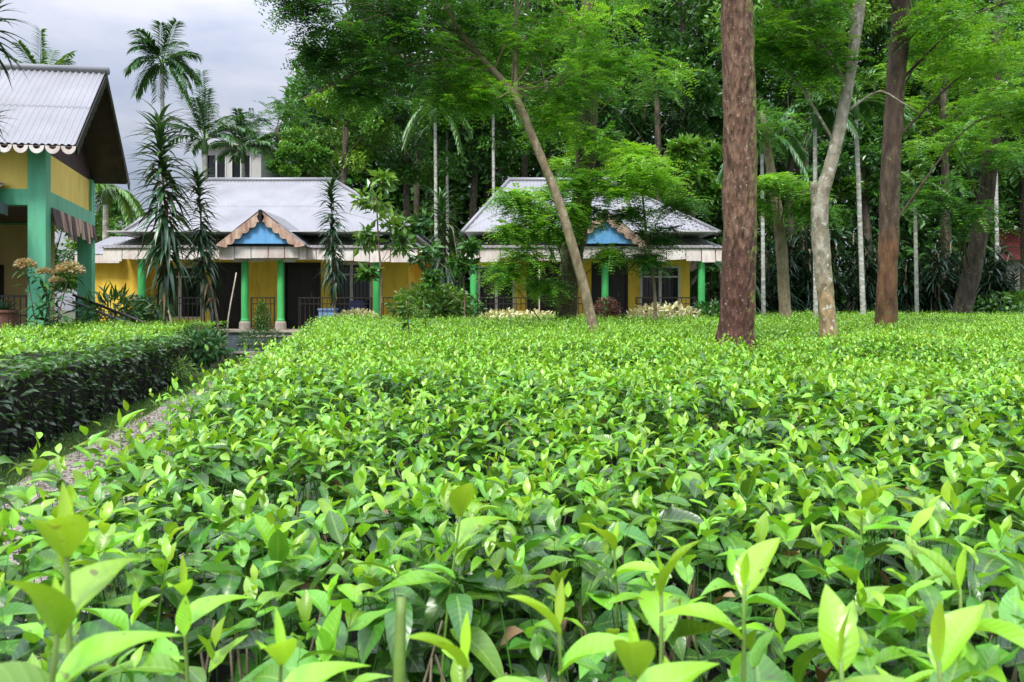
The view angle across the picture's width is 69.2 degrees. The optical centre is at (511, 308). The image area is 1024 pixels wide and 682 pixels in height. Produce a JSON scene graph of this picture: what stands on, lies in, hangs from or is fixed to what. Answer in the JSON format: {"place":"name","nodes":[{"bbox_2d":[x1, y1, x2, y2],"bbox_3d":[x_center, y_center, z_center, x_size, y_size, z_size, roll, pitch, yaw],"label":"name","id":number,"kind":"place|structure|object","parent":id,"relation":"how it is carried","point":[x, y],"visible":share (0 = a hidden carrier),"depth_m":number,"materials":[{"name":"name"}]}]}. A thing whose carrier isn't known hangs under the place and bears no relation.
{"place":"outdoors","nodes":[
{"label":"outdoors","id":0,"kind":"place"},
{"bbox_2d":[0,310,260,617],"bbox_3d":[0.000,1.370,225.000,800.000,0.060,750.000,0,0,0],"label":"ground","id":1,"kind":"structure","parent":0,"point":[204,367],"depth_m":8.53,"materials":[{"name":"green plant"}]},
{"bbox_2d":[0,298,21,331],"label":"plant pot","id":2,"kind":"object","parent":1,"relation":"on","point":[7,315],"visible":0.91,"depth_m":15.30,"materials":[{"name":"ceramic"}]},
{"bbox_2d":[0,0,37,87],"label":"dracaena","id":3,"kind":"object","parent":1,"relation":"on","point":[7,53],"visible":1,"depth_m":9.17,"materials":[{"name":"green plant"}]},
{"bbox_2d":[1,26,75,64],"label":"areca palm","id":4,"kind":"object","parent":1,"relation":"on","point":[62,61],"visible":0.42,"depth_m":30.52,"materials":[{"name":"green plant"}]},
{"bbox_2d":[12,257,85,330],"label":"flowering shrub","id":5,"kind":"object","parent":1,"relation":"on","point":[22,263],"visible":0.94,"depth_m":15.12,"materials":[{"name":"green plant"}]},
{"bbox_2d":[0,62,129,331],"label":"garden pavilion","id":6,"kind":"structure","parent":1,"relation":"on","point":[62,153],"depth_m":17.15,"materials":[{"name":"yellow paint"}]},
{"bbox_2d":[55,227,76,302],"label":"forest tree","id":7,"kind":"object","parent":1,"relation":"on","point":[73,246],"visible":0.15,"depth_m":32.82,"materials":[{"name":"green plant"}]},
{"bbox_2d":[0,320,196,464],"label":"tea hedge","id":8,"kind":"object","parent":1,"relation":"on","point":[53,385],"visible":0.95,"depth_m":8.65,"materials":[{"name":"green plant"}]},
{"bbox_2d":[61,281,154,327],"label":"shrub","id":9,"kind":"object","parent":1,"relation":"on","point":[134,307],"visible":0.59,"depth_m":18.65,"materials":[{"name":"green plant"}]},
{"bbox_2d":[95,197,137,253],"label":"forest tree","id":10,"kind":"object","parent":1,"relation":"on","point":[117,216],"visible":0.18,"depth_m":33.89,"materials":[{"name":"green plant"}]},
{"bbox_2d":[95,184,144,240],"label":"areca palm","id":11,"kind":"object","parent":1,"relation":"on","point":[106,192],"visible":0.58,"depth_m":26.94,"materials":[{"name":"green plant"}]},
{"bbox_2d":[10,317,229,366],"bbox_3d":[-9.092,0.799,17.491,3.798,1.252,6.969,0,0,-11],"label":"tea hedge","id":12,"kind":"object","parent":1,"relation":"on","point":[186,328],"visible":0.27,"depth_m":16.93,"materials":[{"name":"green plant"}]},
{"bbox_2d":[117,293,174,322],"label":"shrub","id":13,"kind":"object","parent":1,"relation":"on","point":[150,315],"visible":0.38,"depth_m":19.98,"materials":[{"name":"green plant"}]},
{"bbox_2d":[118,96,205,325],"bbox_3d":[-7.832,-1.676,16.581,1.788,6.053,1.873,0,0,-38],"label":"dracaena","id":14,"kind":"object","parent":1,"relation":"on","point":[164,256],"visible":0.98,"depth_m":16.50,"materials":[{"name":"green plant"}]},
{"bbox_2d":[123,17,203,203],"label":"areca palm","id":15,"kind":"object","parent":1,"relation":"on","point":[174,60],"visible":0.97,"depth_m":35.78,"materials":[{"name":"green plant"}]},
{"bbox_2d":[174,160,229,363],"bbox_3d":[-7.342,-1.114,17.496,1.326,4.939,1.260,0,0,0],"label":"dracaena","id":16,"kind":"object","parent":1,"relation":"on","point":[207,295],"visible":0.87,"depth_m":17.45,"materials":[{"name":"green plant"}]},
{"bbox_2d":[183,324,235,368],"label":"shrub","id":17,"kind":"object","parent":1,"relation":"on","point":[201,337],"visible":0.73,"depth_m":16.27,"materials":[{"name":"green plant"}]},
{"bbox_2d":[163,69,257,176],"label":"areca palm","id":18,"kind":"object","parent":1,"relation":"on","point":[204,115],"visible":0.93,"depth_m":30.62,"materials":[{"name":"green plant"}]},
{"bbox_2d":[191,143,279,176],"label":"storey house","id":19,"kind":"structure","parent":1,"relation":"on","point":[224,167],"depth_m":42.05,"materials":[{"name":"white paint"}]},
{"bbox_2d":[208,107,278,176],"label":"areca palm","id":20,"kind":"object","parent":1,"relation":"on","point":[242,154],"visible":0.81,"depth_m":33.92,"materials":[{"name":"green plant"}]},
{"bbox_2d":[74,177,438,356],"bbox_3d":[-8.125,-1.710,25.704,10.871,6.120,9.989,0,0,0],"label":"bungalow","id":21,"kind":"object","parent":1,"relation":"on","point":[270,247],"visible":0.44,"depth_m":23.70,"materials":[{"name":"yellow paint"}]},
{"bbox_2d":[157,266,203,319],"bbox_3d":[-10.597,-0.492,23.690,1.591,1.737,0.220,0,0,0],"label":"window","id":22,"kind":"structure","parent":21,"relation":"in","point":[190,293],"depth_m":23.74,"materials":[{"name":"black glass"}]},
{"bbox_2d":[211,263,240,327],"bbox_3d":[-9.085,-0.421,23.760,1.004,2.097,0.160,0,0,0],"label":"door","id":23,"kind":"structure","parent":21,"relation":"in","point":[227,278],"depth_m":23.76,"materials":[{"name":"brown paint"}]},
{"bbox_2d":[284,263,320,327],"bbox_3d":[-6.688,-0.421,23.760,1.167,2.097,0.160,0,0,0],"label":"door","id":24,"kind":"structure","parent":21,"relation":"in","point":[298,277],"depth_m":23.76,"materials":[{"name":"brown paint"}]},
{"bbox_2d":[331,262,371,317],"bbox_3d":[-5.121,-0.545,23.735,1.304,1.848,0.130,0,0,0],"label":"window","id":25,"kind":"structure","parent":21,"relation":"in","point":[358,289],"depth_m":23.74,"materials":[{"name":"black glass"}]},
{"bbox_2d":[234,94,320,176],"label":"forest tree","id":26,"kind":"object","parent":1,"relation":"on","point":[280,108],"visible":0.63,"depth_m":35.83,"materials":[{"name":"green plant"}]},
{"bbox_2d":[264,136,334,176],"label":"forest tree","id":27,"kind":"object","parent":1,"relation":"on","point":[310,154],"visible":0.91,"depth_m":30.55,"materials":[{"name":"green plant"}]},
{"bbox_2d":[311,174,351,323],"bbox_3d":[-4.838,-1.139,20.008,1.213,4.978,1.206,0,0,-26],"label":"dracaena","id":28,"kind":"object","parent":1,"relation":"on","point":[333,267],"visible":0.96,"depth_m":19.92,"materials":[{"name":"green plant"}]},
{"bbox_2d":[278,84,392,185],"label":"forest tree","id":29,"kind":"object","parent":1,"relation":"on","point":[361,152],"visible":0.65,"depth_m":32.89,"materials":[{"name":"green plant"}]},
{"bbox_2d":[347,168,434,323],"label":"tree","id":30,"kind":"object","parent":1,"relation":"on","point":[418,226],"visible":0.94,"depth_m":17.91,"materials":[{"name":"green plant"}]},
{"bbox_2d":[346,95,461,223],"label":"forest tree","id":31,"kind":"object","parent":1,"relation":"on","point":[407,174],"visible":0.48,"depth_m":33.42,"materials":[{"name":"green plant"}]},
{"bbox_2d":[339,0,487,217],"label":"forest tree","id":32,"kind":"object","parent":1,"relation":"on","point":[416,197],"visible":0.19,"depth_m":38.37,"materials":[{"name":"green plant"}]},
{"bbox_2d":[384,280,476,323],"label":"round shrub","id":33,"kind":"object","parent":1,"relation":"on","point":[416,295],"visible":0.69,"depth_m":18.19,"materials":[{"name":"green plant"}]},
{"bbox_2d":[401,88,472,281],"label":"areca palm","id":34,"kind":"object","parent":1,"relation":"on","point":[410,124],"visible":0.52,"depth_m":30.95,"materials":[{"name":"green plant"}]},
{"bbox_2d":[420,183,465,307],"bbox_3d":[-1.839,-0.997,19.641,1.389,4.695,1.381,0,0,0],"label":"dracaena","id":35,"kind":"object","parent":1,"relation":"on","point":[441,205],"visible":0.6,"depth_m":19.54,"materials":[{"name":"green plant"}]},
{"bbox_2d":[406,226,484,320],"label":"tree","id":36,"kind":"object","parent":1,"relation":"on","point":[470,248],"visible":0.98,"depth_m":17.39,"materials":[{"name":"green plant"}]},
{"bbox_2d":[254,0,664,338],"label":"shade tree","id":37,"kind":"object","parent":1,"relation":"on","point":[320,61],"visible":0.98,"depth_m":11.25,"materials":[{"name":"green plant"}]},
{"bbox_2d":[421,86,542,299],"bbox_3d":[-1.261,-4.414,33.153,5.585,11.584,3.434,0,0,-13],"label":"forest tree","id":38,"kind":"object","parent":1,"relation":"on","point":[471,159],"visible":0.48,"depth_m":32.54,"materials":[{"name":"green plant"}]},
{"bbox_2d":[465,78,520,194],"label":"areca palm","id":39,"kind":"object","parent":1,"relation":"on","point":[493,146],"visible":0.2,"depth_m":31.95,"materials":[{"name":"green plant"}]},
{"bbox_2d":[456,0,579,176],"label":"forest tree","id":40,"kind":"object","parent":1,"relation":"on","point":[525,166],"visible":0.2,"depth_m":39.90,"materials":[{"name":"green plant"}]},
{"bbox_2d":[470,22,606,176],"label":"forest tree","id":41,"kind":"object","parent":1,"relation":"on","point":[547,147],"visible":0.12,"depth_m":36.89,"materials":[{"name":"green plant"}]},
{"bbox_2d":[472,0,704,324],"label":"shade tree","id":42,"kind":"object","parent":1,"relation":"on","point":[563,288],"visible":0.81,"depth_m":16.91,"materials":[{"name":"green plant"}]},
{"bbox_2d":[460,177,721,324],"bbox_3d":[2.519,-1.710,25.995,8.368,6.120,9.401,0,0,0],"label":"bungalow","id":43,"kind":"object","parent":1,"relation":"on","point":[625,291],"visible":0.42,"depth_m":23.70,"materials":[{"name":"yellow paint"}]},
{"bbox_2d":[478,266,514,317],"bbox_3d":[-0.504,-0.518,23.735,1.167,1.685,0.130,0,0,0],"label":"window","id":44,"kind":"structure","parent":43,"relation":"in","point":[481,291],"depth_m":23.74,"materials":[{"name":"black glass"}]},
{"bbox_2d":[527,263,559,320],"bbox_3d":[1.076,-0.421,23.760,1.222,2.097,0.160,0,0,0],"label":"door","id":45,"kind":"structure","parent":43,"relation":"in","point":[548,307],"depth_m":23.76,"materials":[{"name":"brown paint"}]},
{"bbox_2d":[591,263,627,324],"bbox_3d":[3.119,-0.421,23.760,1.167,2.097,0.160,0,0,0],"label":"door","id":46,"kind":"structure","parent":43,"relation":"in","point":[618,281],"depth_m":23.76,"materials":[{"name":"brown paint"}]},
{"bbox_2d":[640,266,679,317],"bbox_3d":[4.726,-0.518,23.735,1.276,1.685,0.130,0,0,0],"label":"window","id":47,"kind":"structure","parent":43,"relation":"in","point":[669,287],"depth_m":23.74,"materials":[{"name":"black glass"}]},
{"bbox_2d":[547,137,649,185],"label":"forest tree","id":48,"kind":"object","parent":1,"relation":"on","point":[597,164],"visible":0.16,"depth_m":29.38,"materials":[{"name":"green plant"}]},
{"bbox_2d":[274,0,1023,314],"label":"wood","id":49,"kind":"object","parent":1,"relation":"on","point":[1008,191],"visible":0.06,"depth_m":44.75,"materials":[{"name":"green plant"}]},
{"bbox_2d":[584,139,716,324],"bbox_3d":[3.161,-1.242,16.831,3.377,5.185,2.398,0,0,-44],"label":"tree","id":50,"kind":"object","parent":1,"relation":"on","point":[640,155],"visible":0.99,"depth_m":16.77,"materials":[{"name":"green plant"}]},
{"bbox_2d":[596,29,723,200],"bbox_3d":[6.140,-5.176,31.303,7.414,13.062,4.832,0,0,0],"label":"forest tree","id":51,"kind":"object","parent":1,"relation":"on","point":[703,122],"visible":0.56,"depth_m":31.02,"materials":[{"name":"green plant"}]},
{"bbox_2d":[651,132,722,312],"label":"forest tree","id":52,"kind":"object","parent":1,"relation":"on","point":[700,156],"visible":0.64,"depth_m":28.42,"materials":[{"name":"green plant"}]},
{"bbox_2d":[600,0,779,211],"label":"forest tree","id":53,"kind":"object","parent":1,"relation":"on","point":[659,37],"visible":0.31,"depth_m":37.73,"materials":[{"name":"green plant"}]},
{"bbox_2d":[715,0,757,386],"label":"shade tree","id":54,"kind":"object","parent":1,"relation":"on","point":[737,314],"visible":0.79,"depth_m":7.85,"materials":[{"name":"brown plant"}]},
{"bbox_2d":[690,259,805,318],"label":"strap leaf clump","id":55,"kind":"object","parent":1,"relation":"on","point":[710,293],"visible":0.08,"depth_m":25.75,"materials":[{"name":"green plant"}]},
{"bbox_2d":[712,242,809,312],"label":"strap leaf clump","id":56,"kind":"object","parent":1,"relation":"on","point":[775,294],"visible":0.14,"depth_m":26.59,"materials":[{"name":"green plant"}]},
{"bbox_2d":[716,102,810,319],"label":"areca palm","id":57,"kind":"object","parent":1,"relation":"on","point":[796,155],"visible":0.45,"depth_m":22.95,"materials":[{"name":"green plant"}]},
{"bbox_2d":[715,227,811,313],"bbox_3d":[9.653,-0.599,27.847,4.122,4.867,3.601,0,0,-33],"label":"strap leaf clump","id":58,"kind":"object","parent":1,"relation":"on","point":[767,253],"visible":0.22,"depth_m":27.31,"materials":[{"name":"green plant"}]},
{"bbox_2d":[719,105,852,322],"bbox_3d":[7.116,-1.996,19.418,3.292,6.694,2.909,0,0,0],"label":"shade tree","id":59,"kind":"object","parent":1,"relation":"on","point":[772,180],"visible":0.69,"depth_m":19.47,"materials":[{"name":"green plant"}]},
{"bbox_2d":[698,0,891,286],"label":"forest tree","id":60,"kind":"object","parent":1,"relation":"on","point":[878,13],"visible":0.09,"depth_m":38.37,"materials":[{"name":"green plant"}]},
{"bbox_2d":[766,220,844,311],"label":"strap leaf clump","id":61,"kind":"object","parent":1,"relation":"on","point":[799,263],"visible":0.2,"depth_m":28.33,"materials":[{"name":"green plant"}]},
{"bbox_2d":[704,0,919,352],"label":"shade tree","id":62,"kind":"object","parent":1,"relation":"on","point":[767,49],"visible":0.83,"depth_m":9.13,"materials":[{"name":"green plant"}]},
{"bbox_2d":[756,66,872,273],"bbox_3d":[12.782,-5.014,34.010,7.988,12.729,4.450,0,0,-19],"label":"forest tree","id":63,"kind":"object","parent":1,"relation":"on","point":[776,87],"visible":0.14,"depth_m":33.97,"materials":[{"name":"green plant"}]},
{"bbox_2d":[774,79,863,317],"bbox_3d":[9.574,-2.758,22.926,2.574,8.216,2.817,0,0,42],"label":"areca palm","id":64,"kind":"object","parent":1,"relation":"on","point":[822,108],"visible":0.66,"depth_m":22.93,"materials":[{"name":"green plant"}]},
{"bbox_2d":[790,238,856,313],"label":"strap leaf clump","id":65,"kind":"object","parent":1,"relation":"on","point":[809,286],"visible":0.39,"depth_m":27.28,"materials":[{"name":"green plant"}]},
{"bbox_2d":[788,224,877,311],"bbox_3d":[12.387,-0.744,28.382,4.493,5.079,3.568,0,0,-41],"label":"strap leaf clump","id":66,"kind":"object","parent":1,"relation":"on","point":[854,245],"visible":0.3,"depth_m":27.86,"materials":[{"name":"green plant"}]},
{"bbox_2d":[799,67,915,319],"bbox_3d":[10.651,-3.070,23.185,3.157,8.846,3.495,0,0,-42],"label":"areca palm","id":67,"kind":"object","parent":1,"relation":"on","point":[875,102],"visible":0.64,"depth_m":22.94,"materials":[{"name":"green plant"}]},
{"bbox_2d":[799,112,930,310],"bbox_3d":[14.593,-3.535,31.071,6.071,9.833,3.388,0,0,-17],"label":"forest tree","id":68,"kind":"object","parent":1,"relation":"on","point":[844,181],"visible":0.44,"depth_m":30.57,"materials":[{"name":"green plant"}]},
{"bbox_2d":[832,234,930,315],"bbox_3d":[13.620,-0.534,27.499,3.237,4.548,3.552,0,0,-26],"label":"strap leaf clump","id":69,"kind":"object","parent":1,"relation":"on","point":[869,289],"visible":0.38,"depth_m":27.34,"materials":[{"name":"green plant"}]},
{"bbox_2d":[840,229,949,312],"bbox_3d":[14.632,-0.759,28.592,3.160,5.096,4.655,0,0,-25],"label":"strap leaf clump","id":70,"kind":"object","parent":1,"relation":"on","point":[919,274],"visible":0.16,"depth_m":27.68,"materials":[{"name":"green plant"}]},
{"bbox_2d":[796,0,1023,329],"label":"shade tree","id":71,"kind":"object","parent":1,"relation":"on","point":[904,44],"visible":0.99,"depth_m":13.39,"materials":[{"name":"green plant"}]},
{"bbox_2d":[870,246,981,316],"bbox_3d":[15.173,-0.210,27.245,4.609,4.056,3.288,0,0,0],"label":"strap leaf clump","id":72,"kind":"object","parent":1,"relation":"on","point":[933,300],"visible":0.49,"depth_m":26.85,"materials":[{"name":"green plant"}]},
{"bbox_2d":[900,163,951,312],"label":"areca palm","id":73,"kind":"object","parent":1,"relation":"on","point":[914,175],"visible":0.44,"depth_m":25.95,"materials":[{"name":"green plant"}]},
{"bbox_2d":[838,0,1023,263],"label":"forest tree","id":74,"kind":"object","parent":1,"relation":"on","point":[1018,23],"visible":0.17,"depth_m":39.96,"materials":[{"name":"green plant"}]},
{"bbox_2d":[869,31,1022,276],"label":"forest tree","id":75,"kind":"object","parent":1,"relation":"on","point":[944,111],"visible":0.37,"depth_m":32.92,"materials":[{"name":"green plant"}]},
{"bbox_2d":[900,238,992,312],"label":"strap leaf clump","id":76,"kind":"object","parent":1,"relation":"on","point":[950,257],"visible":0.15,"depth_m":28.62,"materials":[{"name":"green plant"}]},
{"bbox_2d":[900,0,1023,315],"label":"shade tree","id":77,"kind":"object","parent":1,"relation":"on","point":[980,211],"visible":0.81,"depth_m":23.09,"materials":[{"name":"green plant"}]},
{"bbox_2d":[937,48,1023,289],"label":"forest tree","id":78,"kind":"object","parent":1,"relation":"on","point":[1021,184],"visible":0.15,"depth_m":34.94,"materials":[{"name":"green plant"}]},
{"bbox_2d":[940,240,1023,313],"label":"strap leaf clump","id":79,"kind":"object","parent":1,"relation":"on","point":[997,279],"visible":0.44,"depth_m":26.68,"materials":[{"name":"green plant"}]},
{"bbox_2d":[973,288,1023,316],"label":"shrub","id":80,"kind":"object","parent":1,"relation":"on","point":[1010,295],"visible":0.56,"depth_m":25.56,"materials":[{"name":"green plant"}]},
{"bbox_2d":[983,229,1019,308],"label":"house","id":81,"kind":"structure","parent":1,"relation":"on","point":[1014,239],"depth_m":47.25,"materials":[{"name":"red brick"}]},
{"bbox_2d":[980,68,1023,183],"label":"forest tree","id":82,"kind":"object","parent":1,"relation":"on","point":[1014,169],"visible":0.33,"depth_m":34.00,"materials":[{"name":"green plant"}]},
{"bbox_2d":[1,360,294,659],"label":"path","id":83,"kind":"structure","parent":0,"point":[68,473],"depth_m":6.40,"materials":[{"name":"grey gravel"}]},
{"bbox_2d":[234,325,287,351],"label":"shrub","id":84,"kind":"object","parent":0,"point":[254,331],"visible":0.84,"depth_m":20.03,"materials":[{"name":"green plant"}]},
{"bbox_2d":[0,0,1016,309],"label":"sky","id":85,"kind":"structure","parent":0,"point":[243,60],"materials":[{"name":"white"}]},
{"bbox_2d":[0,308,1023,681],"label":"tea field","id":86,"kind":"structure","parent":0,"point":[322,518],"depth_m":2.01,"materials":[{"name":"green plant"}]},
{"bbox_2d":[0,481,139,681],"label":"tea shoot","id":87,"kind":"object","parent":86,"relation":"on","point":[64,533],"visible":0.88,"depth_m":0.61,"materials":[{"name":"green plant"}]},
{"bbox_2d":[3,574,184,681],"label":"tea shoot","id":88,"kind":"object","parent":86,"relation":"on","point":[55,606],"visible":1,"depth_m":0.57,"materials":[{"name":"green plant"}]},
{"bbox_2d":[90,555,251,681],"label":"tea shoot","id":89,"kind":"object","parent":86,"relation":"on","point":[162,662],"visible":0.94,"depth_m":0.95,"materials":[{"name":"green plant"}]},
{"bbox_2d":[255,607,369,681],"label":"tea shoot","id":90,"kind":"object","parent":86,"relation":"on","point":[281,651],"visible":1,"depth_m":0.74,"materials":[{"name":"green plant"}]},
{"bbox_2d":[393,597,405,681],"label":"pruned twig","id":91,"kind":"object","parent":86,"relation":"on","point":[399,650],"visible":1,"depth_m":0.82,"materials":[{"name":"green plant"}]},
{"bbox_2d":[375,483,510,681],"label":"tea shoot","id":92,"kind":"object","parent":86,"relation":"on","point":[483,649],"visible":0.86,"depth_m":1.33,"materials":[{"name":"green plant"}]},
{"bbox_2d":[405,612,529,681],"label":"tea shoot","id":93,"kind":"object","parent":86,"relation":"on","point":[459,655],"visible":1,"depth_m":0.74,"materials":[{"name":"green plant"}]},
{"bbox_2d":[507,578,628,681],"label":"tea shoot","id":94,"kind":"object","parent":86,"relation":"on","point":[590,643],"visible":0.93,"depth_m":0.81,"materials":[{"name":"green plant"}]},
{"bbox_2d":[593,295,622,318],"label":"russet shrub","id":95,"kind":"object","parent":86,"relation":"on","point":[598,307],"visible":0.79,"depth_m":20.08,"materials":[{"name":"red plant"}]},
{"bbox_2d":[579,521,671,681],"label":"tea shoot","id":96,"kind":"object","parent":86,"relation":"on","point":[611,539],"visible":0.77,"depth_m":1.25,"materials":[{"name":"green plant"}]},
{"bbox_2d":[624,301,701,322],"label":"cream shrub","id":97,"kind":"object","parent":86,"relation":"on","point":[667,309],"visible":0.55,"depth_m":20.05,"materials":[{"name":"beige plant"}]},
{"bbox_2d":[613,613,719,681],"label":"tea shoot","id":98,"kind":"object","parent":86,"relation":"on","point":[636,656],"visible":1,"depth_m":0.67,"materials":[{"name":"green plant"}]},
{"bbox_2d":[638,540,700,663],"bbox_3d":[0.199,0.492,0.906,0.260,0.448,0.188,0,0,-36],"label":"tea shoot","id":99,"kind":"object","parent":86,"relation":"on","point":[653,603],"visible":0.97,"depth_m":0.89,"materials":[{"name":"green plant"}]},
{"bbox_2d":[653,537,780,681],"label":"tea shoot","id":100,"kind":"object","parent":86,"relation":"on","point":[751,565],"visible":1,"depth_m":0.83,"materials":[{"name":"green plant"}]},
{"bbox_2d":[818,584,858,681],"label":"tea shoot","id":101,"kind":"object","parent":86,"relation":"on","point":[838,633],"visible":1,"depth_m":0.73,"materials":[{"name":"green plant"}]},
{"bbox_2d":[824,480,899,627],"bbox_3d":[0.727,0.561,1.523,0.251,0.434,0.188,0,0,0],"label":"tea shoot","id":102,"kind":"object","parent":86,"relation":"on","point":[857,521],"visible":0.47,"depth_m":1.49,"materials":[{"name":"green plant"}]},
{"bbox_2d":[830,599,984,681],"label":"tea shoot","id":103,"kind":"object","parent":86,"relation":"on","point":[951,633],"visible":1,"depth_m":0.69,"materials":[{"name":"green plant"}]},
{"bbox_2d":[906,542,1023,669],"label":"tea shoot","id":104,"kind":"object","parent":86,"relation":"on","point":[1012,632],"visible":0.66,"depth_m":0.95,"materials":[{"name":"green plant"}]},
{"bbox_2d":[690,243,760,314],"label":"areca palm","id":105,"kind":"object","parent":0,"point":[693,288],"visible":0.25,"depth_m":24.47,"materials":[{"name":"green plant"}]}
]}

